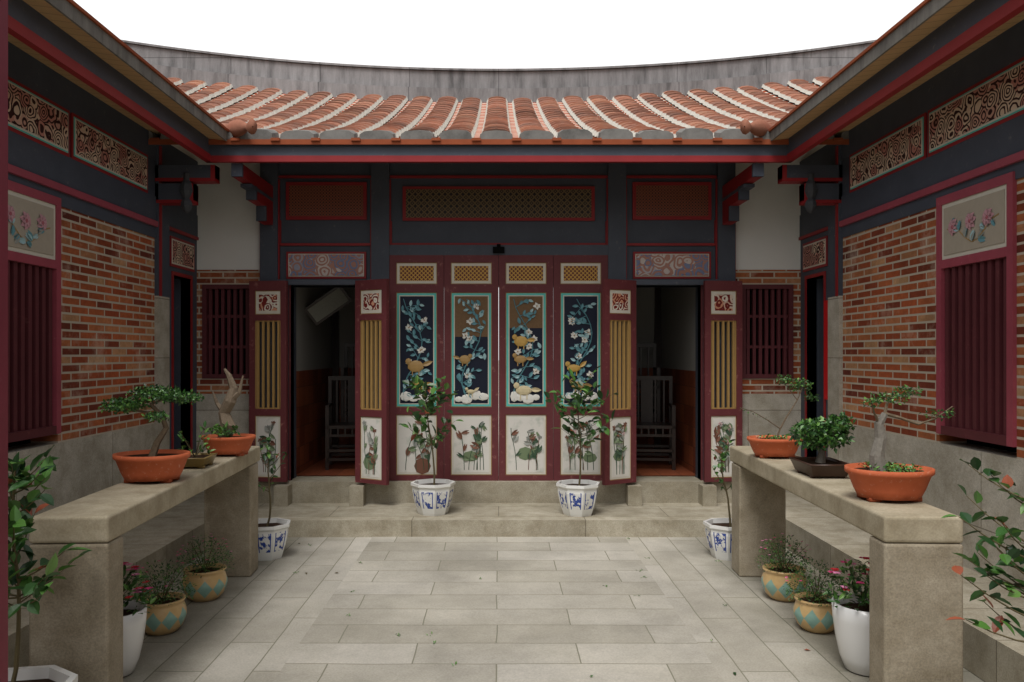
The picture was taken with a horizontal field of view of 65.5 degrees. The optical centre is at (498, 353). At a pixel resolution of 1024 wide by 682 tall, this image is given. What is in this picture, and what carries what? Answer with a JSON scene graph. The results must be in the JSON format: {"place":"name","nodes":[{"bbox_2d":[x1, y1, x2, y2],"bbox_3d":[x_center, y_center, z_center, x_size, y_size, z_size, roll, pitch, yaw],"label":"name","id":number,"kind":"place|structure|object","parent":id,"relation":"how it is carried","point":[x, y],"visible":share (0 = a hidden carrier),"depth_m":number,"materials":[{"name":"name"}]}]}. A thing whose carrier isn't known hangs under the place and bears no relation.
{"place":"outdoors","nodes":[
{"label":"outdoors","id":0,"kind":"place"},
{"bbox_2d":[122,40,875,102],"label":"ridge","id":1,"kind":"structure","parent":0,"point":[285,76],"depth_m":11.60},
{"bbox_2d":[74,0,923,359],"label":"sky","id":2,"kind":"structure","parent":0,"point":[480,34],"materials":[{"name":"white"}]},
{"bbox_2d":[123,360,984,681],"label":"ground","id":3,"kind":"structure","parent":0,"point":[559,608],"depth_m":5.05,"materials":[{"name":"grey stone"}]},
{"bbox_2d":[0,0,7,681],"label":"red post","id":4,"kind":"object","parent":3,"relation":"on","point":[3,340],"depth_m":2.10,"materials":[{"name":"red wood"}]},
{"bbox_2d":[8,665,77,681],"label":"pot","id":5,"kind":"object","parent":3,"relation":"on","point":[49,673],"visible":0.74,"depth_m":3.39,"materials":[{"name":"ceramic"}]},
{"bbox_2d":[8,445,91,681],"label":"tree","id":6,"kind":"object","parent":5,"relation":"on","point":[19,526],"visible":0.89,"depth_m":3.19,"materials":[{"name":"green plant"}]},
{"bbox_2d":[123,600,146,676],"bbox_3d":[-2.030,1.519,4.200,0.323,0.342,0.323,0,0,-11],"label":"white pot","id":7,"kind":"object","parent":3,"relation":"on","point":[134,625],"visible":0.33,"depth_m":4.15,"materials":[{"name":"white ceramic"}]},
{"bbox_2d":[29,446,259,681],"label":"bench","id":8,"kind":"object","parent":3,"relation":"on","point":[76,625],"visible":0.77,"depth_m":3.61,"materials":[{"name":"stone"}]},
{"bbox_2d":[138,592,186,635],"bbox_3d":[-2.050,1.590,4.850,0.285,0.200,0.285,0,0,38],"label":"flower pot","id":9,"kind":"object","parent":3,"relation":"on","point":[164,619],"visible":0.69,"depth_m":4.75,"materials":[{"name":"ceramic"}]},
{"bbox_2d":[181,563,227,601],"bbox_3d":[-2.030,1.585,5.500,0.300,0.210,0.300,0,0,-30],"label":"flower pot","id":10,"kind":"object","parent":3,"relation":"on","point":[211,583],"visible":0.81,"depth_m":5.39,"materials":[{"name":"ceramic"}]},
{"bbox_2d":[258,518,290,560],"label":"pot","id":11,"kind":"object","parent":3,"relation":"on","point":[272,537],"visible":0.63,"depth_m":6.50,"materials":[{"name":"ceramic"}]},
{"bbox_2d":[123,437,868,676],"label":"potted plants","id":12,"kind":"object","parent":3,"relation":"on","point":[843,590],"visible":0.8,"depth_m":4.88,"materials":[{"name":"green plant"}]},
{"bbox_2d":[8,476,1023,681],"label":"platforms","id":13,"kind":"object","parent":3,"relation":"on","point":[641,506],"visible":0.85,"depth_m":7.33,"materials":[{"name":"stone"}]},
{"bbox_2d":[8,0,229,567],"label":"wing","id":14,"kind":"structure","parent":13,"relation":"on","point":[103,237],"depth_m":6.01,"materials":[{"name":"red brick"}]},
{"bbox_2d":[411,478,455,515],"bbox_3d":[-0.630,1.384,7.660,0.399,0.300,0.399,0,0,13],"label":"pot","id":15,"kind":"object","parent":13,"relation":"on","point":[430,499],"visible":1,"depth_m":7.52,"materials":[{"name":"ceramic"}]},
{"bbox_2d":[399,375,463,484],"bbox_3d":[-0.657,0.739,7.651,0.627,1.072,0.787,0,0,0],"label":"tree","id":16,"kind":"object","parent":15,"relation":"on","point":[428,406],"visible":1,"depth_m":7.66,"materials":[{"name":"green plant"}]},
{"bbox_2d":[296,287,694,475],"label":"rooms","id":17,"kind":"object","parent":13,"relation":"on","point":[665,319],"visible":0.23,"depth_m":9.63,"materials":[{"name":"tile"}]},
{"bbox_2d":[305,287,351,325],"bbox_3d":[-1.950,-0.560,9.100,0.547,0.483,0.120,0,0,0],"label":"plaque","id":18,"kind":"object","parent":17,"relation":"attached to","point":[326,305],"visible":0.89,"depth_m":9.08,"materials":[{"name":"grey wood"}]},
{"bbox_2d":[325,343,675,469],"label":"chairs","id":19,"kind":"object","parent":17,"relation":"on","point":[649,413],"visible":0.53,"depth_m":9.49,"materials":[{"name":"brown wood"}]},
{"bbox_2d":[172,145,824,491],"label":"facade","id":20,"kind":"structure","parent":13,"relation":"on","point":[641,224],"depth_m":8.31,"materials":[{"name":"wood"}]},
{"bbox_2d":[249,255,741,484],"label":"doors","id":21,"kind":"structure","parent":20,"relation":"attached to","point":[435,316],"depth_m":8.25,"materials":[{"name":"red wood"}]},
{"bbox_2d":[231,163,763,224],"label":"brackets","id":22,"kind":"object","parent":20,"relation":"attached to","point":[259,191],"visible":1,"depth_m":7.75,"materials":[{"name":"red wood"}]},
{"bbox_2d":[148,76,848,162],"bbox_3d":[0.000,-3.005,9.360,13.200,2.550,4.480,0,0,0],"label":"hall roof","id":23,"kind":"object","parent":20,"relation":"on","point":[671,126],"visible":0.55,"depth_m":8.14,"materials":[{"name":"tile"}]},
{"bbox_2d":[225,119,771,137],"bbox_3d":[0.004,-2.003,4.564,5.038,0.213,5.552,0,0,0],"label":"fish","id":24,"kind":"object","parent":23,"relation":"attached to","point":[240,127],"visible":0.87,"depth_m":7.02},
{"bbox_2d":[556,479,599,516],"bbox_3d":[0.760,1.384,7.620,0.399,0.300,0.399,0,0,13],"label":"pot","id":25,"kind":"object","parent":13,"relation":"on","point":[575,499],"visible":0.98,"depth_m":7.48,"materials":[{"name":"ceramic"}]},
{"bbox_2d":[544,366,617,485],"bbox_3d":[0.793,0.696,7.575,0.714,1.158,0.618,0,0,0],"label":"tree","id":26,"kind":"object","parent":25,"relation":"on","point":[575,403],"visible":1,"depth_m":7.62,"materials":[{"name":"green plant"}]},
{"bbox_2d":[768,0,1023,592],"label":"wing","id":27,"kind":"structure","parent":13,"relation":"on","point":[911,204],"depth_m":5.67,"materials":[{"name":"red brick"}]},
{"bbox_2d":[703,518,731,560],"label":"pot","id":28,"kind":"object","parent":3,"relation":"on","point":[718,531],"visible":0.56,"depth_m":6.51,"materials":[{"name":"ceramic"}]},
{"bbox_2d":[761,563,806,601],"bbox_3d":[1.970,1.585,5.500,0.300,0.210,0.300,0,0,-25],"label":"flower pot","id":29,"kind":"object","parent":3,"relation":"on","point":[773,582],"visible":0.71,"depth_m":5.40,"materials":[{"name":"ceramic"}]},
{"bbox_2d":[793,592,833,633],"bbox_3d":[1.950,1.593,4.880,0.276,0.193,0.276,0,0,44],"label":"flower pot","id":30,"kind":"object","parent":3,"relation":"on","point":[813,618],"visible":0.65,"depth_m":4.78,"materials":[{"name":"ceramic"}]},
{"bbox_2d":[730,446,962,681],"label":"bench","id":31,"kind":"object","parent":3,"relation":"on","point":[915,592],"visible":0.79,"depth_m":3.57,"materials":[{"name":"stone"}]},
{"bbox_2d":[112,433,934,501],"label":"bonsai pots","id":32,"kind":"object","parent":31,"relation":"on","point":[162,466],"visible":0.87,"depth_m":4.46,"materials":[{"name":"ceramic"}]},
{"bbox_2d":[98,368,955,471],"bbox_3d":[0.014,0.387,4.788,4.503,0.567,1.959,0,0,0],"label":"bonsai","id":33,"kind":"object","parent":32,"relation":"on","point":[812,433],"visible":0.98,"depth_m":4.63,"materials":[{"name":"green plant"}]},
{"bbox_2d":[832,593,868,675],"bbox_3d":[1.960,1.510,4.250,0.340,0.360,0.340,0,0,-6],"label":"white pot","id":34,"kind":"object","parent":3,"relation":"on","point":[851,626],"visible":0.43,"depth_m":4.16,"materials":[{"name":"white ceramic"}]},
{"bbox_2d":[942,457,1023,642],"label":"shrub","id":35,"kind":"object","parent":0,"point":[1014,553],"visible":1,"depth_m":2.91,"materials":[{"name":"green plant"}]}
]}

